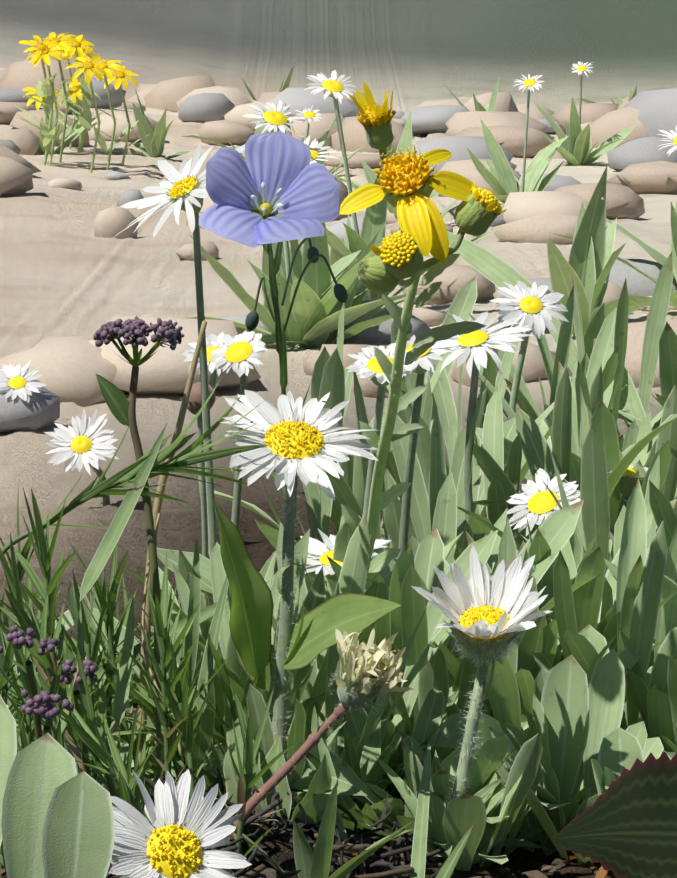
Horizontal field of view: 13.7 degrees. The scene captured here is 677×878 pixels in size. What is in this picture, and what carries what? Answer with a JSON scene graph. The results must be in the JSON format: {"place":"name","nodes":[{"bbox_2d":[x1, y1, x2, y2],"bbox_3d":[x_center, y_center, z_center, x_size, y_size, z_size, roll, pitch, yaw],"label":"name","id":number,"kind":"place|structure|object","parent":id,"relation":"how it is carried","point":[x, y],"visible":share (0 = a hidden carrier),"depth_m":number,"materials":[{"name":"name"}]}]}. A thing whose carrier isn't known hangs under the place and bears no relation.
{"place":"outdoors","nodes":[
{"label":"outdoors","id":0,"kind":"place"},
{"bbox_2d":[0,0,676,877],"bbox_3d":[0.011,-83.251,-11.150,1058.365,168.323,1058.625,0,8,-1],"label":"terrain","id":1,"kind":"structure","parent":0,"point":[64,270],"depth_m":2.44,"materials":[{"name":"beige sand"}]},
{"bbox_2d":[0,360,45,402],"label":"daisy","id":2,"kind":"object","parent":1,"relation":"on","point":[18,384],"visible":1,"depth_m":1.04,"materials":[{"name":"white plant"}]},
{"bbox_2d":[0,695,114,877],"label":"pale leaves","id":3,"kind":"object","parent":1,"relation":"on","point":[56,816],"visible":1,"depth_m":0.39,"materials":[{"name":"green plant"}]},
{"bbox_2d":[43,409,117,506],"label":"daisy","id":4,"kind":"object","parent":1,"relation":"on","point":[77,452],"visible":0.98,"depth_m":0.87,"materials":[{"name":"white plant"}]},
{"bbox_2d":[15,32,148,172],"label":"yellow flowers","id":5,"kind":"object","parent":1,"relation":"on","point":[43,51],"visible":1,"depth_m":3.00,"materials":[{"name":"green plant"}]},
{"bbox_2d":[0,316,184,784],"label":"purple umbel plant","id":6,"kind":"object","parent":1,"relation":"on","point":[137,330],"visible":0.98,"depth_m":0.49,"materials":[{"name":"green plant"}]},
{"bbox_2d":[0,378,300,877],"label":"narrow leaf shoots","id":7,"kind":"object","parent":1,"relation":"on","point":[87,727],"visible":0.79,"depth_m":0.48,"materials":[{"name":"plant"}]},
{"bbox_2d":[134,321,206,814],"bbox_3d":[-0.030,0.026,0.495,0.014,0.092,0.022,0,8,-1],"label":"dry grass stalk","id":8,"kind":"object","parent":1,"relation":"on","point":[146,607],"visible":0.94,"depth_m":0.50,"materials":[{"name":"plant"}]},
{"bbox_2d":[112,143,245,603],"bbox_3d":[-0.033,0.000,0.582,0.032,0.123,0.028,6,10,38],"label":"daisy","id":9,"kind":"object","parent":1,"relation":"on","point":[183,189],"visible":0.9,"depth_m":0.58,"materials":[{"name":"white plant"}]},
{"bbox_2d":[108,769,251,877],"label":"daisy fleabane","id":10,"kind":"object","parent":1,"relation":"on","point":[178,837],"visible":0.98,"depth_m":0.41,"materials":[{"name":"white plant"}]},
{"bbox_2d":[180,382,220,601],"bbox_3d":[-0.029,0.025,0.596,0.010,0.074,0.010,6,10,37],"label":"old flower head","id":11,"kind":"object","parent":1,"relation":"on","point":[194,406],"visible":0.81,"depth_m":0.59},
{"bbox_2d":[181,332,235,554],"bbox_3d":[-0.035,0.003,0.795,0.017,0.066,0.015,4,9,28],"label":"daisy","id":12,"kind":"object","parent":1,"relation":"on","point":[213,342],"visible":0.35,"depth_m":0.79,"materials":[{"name":"white plant"}]},
{"bbox_2d":[210,330,266,530],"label":"daisy","id":13,"kind":"object","parent":1,"relation":"on","point":[239,354],"visible":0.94,"depth_m":0.73,"materials":[{"name":"white plant"}]},
{"bbox_2d":[199,131,347,526],"bbox_3d":[-0.010,0.006,0.531,0.022,0.127,0.031,4,9,27],"label":"blue flax flower","id":14,"kind":"object","parent":1,"relation":"on","point":[278,187],"visible":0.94,"depth_m":0.52,"materials":[{"name":"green plant"}]},
{"bbox_2d":[16,423,549,877],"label":"leaves","id":15,"kind":"object","parent":1,"relation":"on","point":[251,614],"visible":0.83,"depth_m":0.49,"materials":[{"name":"green plant"}]},
{"bbox_2d":[0,702,576,877],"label":"soil clods and grit","id":16,"kind":"object","parent":1,"relation":"on","point":[558,863],"visible":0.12,"depth_m":0.49,"materials":[{"name":"soil"}]},
{"bbox_2d":[220,387,378,757],"bbox_3d":[-0.007,0.030,0.495,0.028,0.079,0.027,0,8,-1],"label":"daisy fleabane","id":17,"kind":"object","parent":1,"relation":"on","point":[301,446],"visible":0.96,"depth_m":0.49,"materials":[{"name":"white plant"}]},
{"bbox_2d":[0,767,607,877],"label":"litter","id":18,"kind":"object","parent":1,"relation":"on","point":[391,867],"visible":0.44,"depth_m":0.47,"materials":[{"name":"brown plant"}]},
{"bbox_2d":[228,628,414,841],"bbox_3d":[-0.007,0.051,0.471,0.039,0.037,0.026,0,8,-1],"label":"flower","id":19,"kind":"object","parent":1,"relation":"on","point":[371,672],"visible":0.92,"depth_m":0.47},
{"bbox_2d":[0,533,676,869],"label":"leaf cushion","id":20,"kind":"object","parent":1,"relation":"on","point":[497,748],"visible":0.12,"depth_m":0.51,"materials":[{"name":"green plant"}]},
{"bbox_2d":[346,344,411,517],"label":"daisy","id":21,"kind":"object","parent":20,"relation":"on","point":[366,365],"visible":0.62,"depth_m":0.65,"materials":[{"name":"white plant"}]},
{"bbox_2d":[411,546,552,860],"bbox_3d":[0.026,0.047,0.490,0.023,0.056,0.024,-4,9,-26],"label":"daisy fleabane","id":22,"kind":"object","parent":20,"relation":"on","point":[485,615],"visible":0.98,"depth_m":0.49,"materials":[{"name":"white plant"}]},
{"bbox_2d":[0,59,676,406],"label":"flat stones","id":23,"kind":"object","parent":1,"relation":"on","point":[69,367],"visible":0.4,"depth_m":2.73,"materials":[{"name":"beige stone"}]},
{"bbox_2d":[0,88,676,433],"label":"rocks","id":24,"kind":"object","parent":1,"relation":"on","point":[657,109],"visible":0.27,"depth_m":1.05,"materials":[{"name":"grey stone"}]},
{"bbox_2d":[179,696,506,877],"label":"grass blades","id":25,"kind":"object","parent":1,"relation":"on","point":[309,863],"visible":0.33,"depth_m":0.46,"materials":[{"name":"green plant"}]},
{"bbox_2d":[10,61,676,348],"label":"foliage","id":26,"kind":"object","parent":1,"relation":"on","point":[317,307],"visible":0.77,"depth_m":1.39,"materials":[{"name":"green plant"}]},
{"bbox_2d":[87,250,676,870],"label":"leafy plants","id":27,"kind":"object","parent":1,"relation":"on","point":[595,684],"visible":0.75,"depth_m":0.56,"materials":[{"name":"green plant"}]},
{"bbox_2d":[300,529,391,581],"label":"daisy","id":28,"kind":"object","parent":27,"relation":"on","point":[319,550],"visible":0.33,"depth_m":0.57,"materials":[{"name":"white plant"}]},
{"bbox_2d":[429,311,534,522],"bbox_3d":[0.033,0.009,0.698,0.030,0.079,0.028,0,8,-1],"label":"daisy","id":29,"kind":"object","parent":27,"relation":"on","point":[473,348],"visible":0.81,"depth_m":0.69,"materials":[{"name":"white plant"}]},
{"bbox_2d":[327,81,506,594],"bbox_3d":[0.005,0.003,0.532,0.028,0.140,0.096,-2,8,-15],"label":"yellow flower","id":30,"kind":"object","parent":1,"relation":"on","point":[408,183],"visible":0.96,"depth_m":0.49,"materials":[{"name":"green plant"}]},
{"bbox_2d":[391,335,461,557],"bbox_3d":[0.017,0.013,0.668,0.024,0.080,0.018,7,11,41],"label":"daisy","id":31,"kind":"object","parent":1,"relation":"on","point":[422,364],"visible":0.54,"depth_m":0.67,"materials":[{"name":"white plant"}]},
{"bbox_2d":[490,281,568,419],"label":"daisy","id":32,"kind":"object","parent":1,"relation":"on","point":[535,300],"visible":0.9,"depth_m":0.79,"materials":[{"name":"white plant"}]},
{"bbox_2d":[506,468,580,535],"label":"daisy","id":33,"kind":"object","parent":1,"relation":"on","point":[538,500],"visible":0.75,"depth_m":0.65,"materials":[{"name":"white plant"}]},
{"bbox_2d":[553,751,676,877],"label":"serrated leaf","id":34,"kind":"object","parent":1,"relation":"on","point":[624,825],"visible":0.98,"depth_m":0.47,"materials":[{"name":"green plant"}]},
{"bbox_2d":[607,463,647,518],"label":"daisy","id":35,"kind":"object","parent":1,"relation":"on","point":[626,483],"visible":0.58,"depth_m":0.71,"materials":[{"name":"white plant"}]}
]}

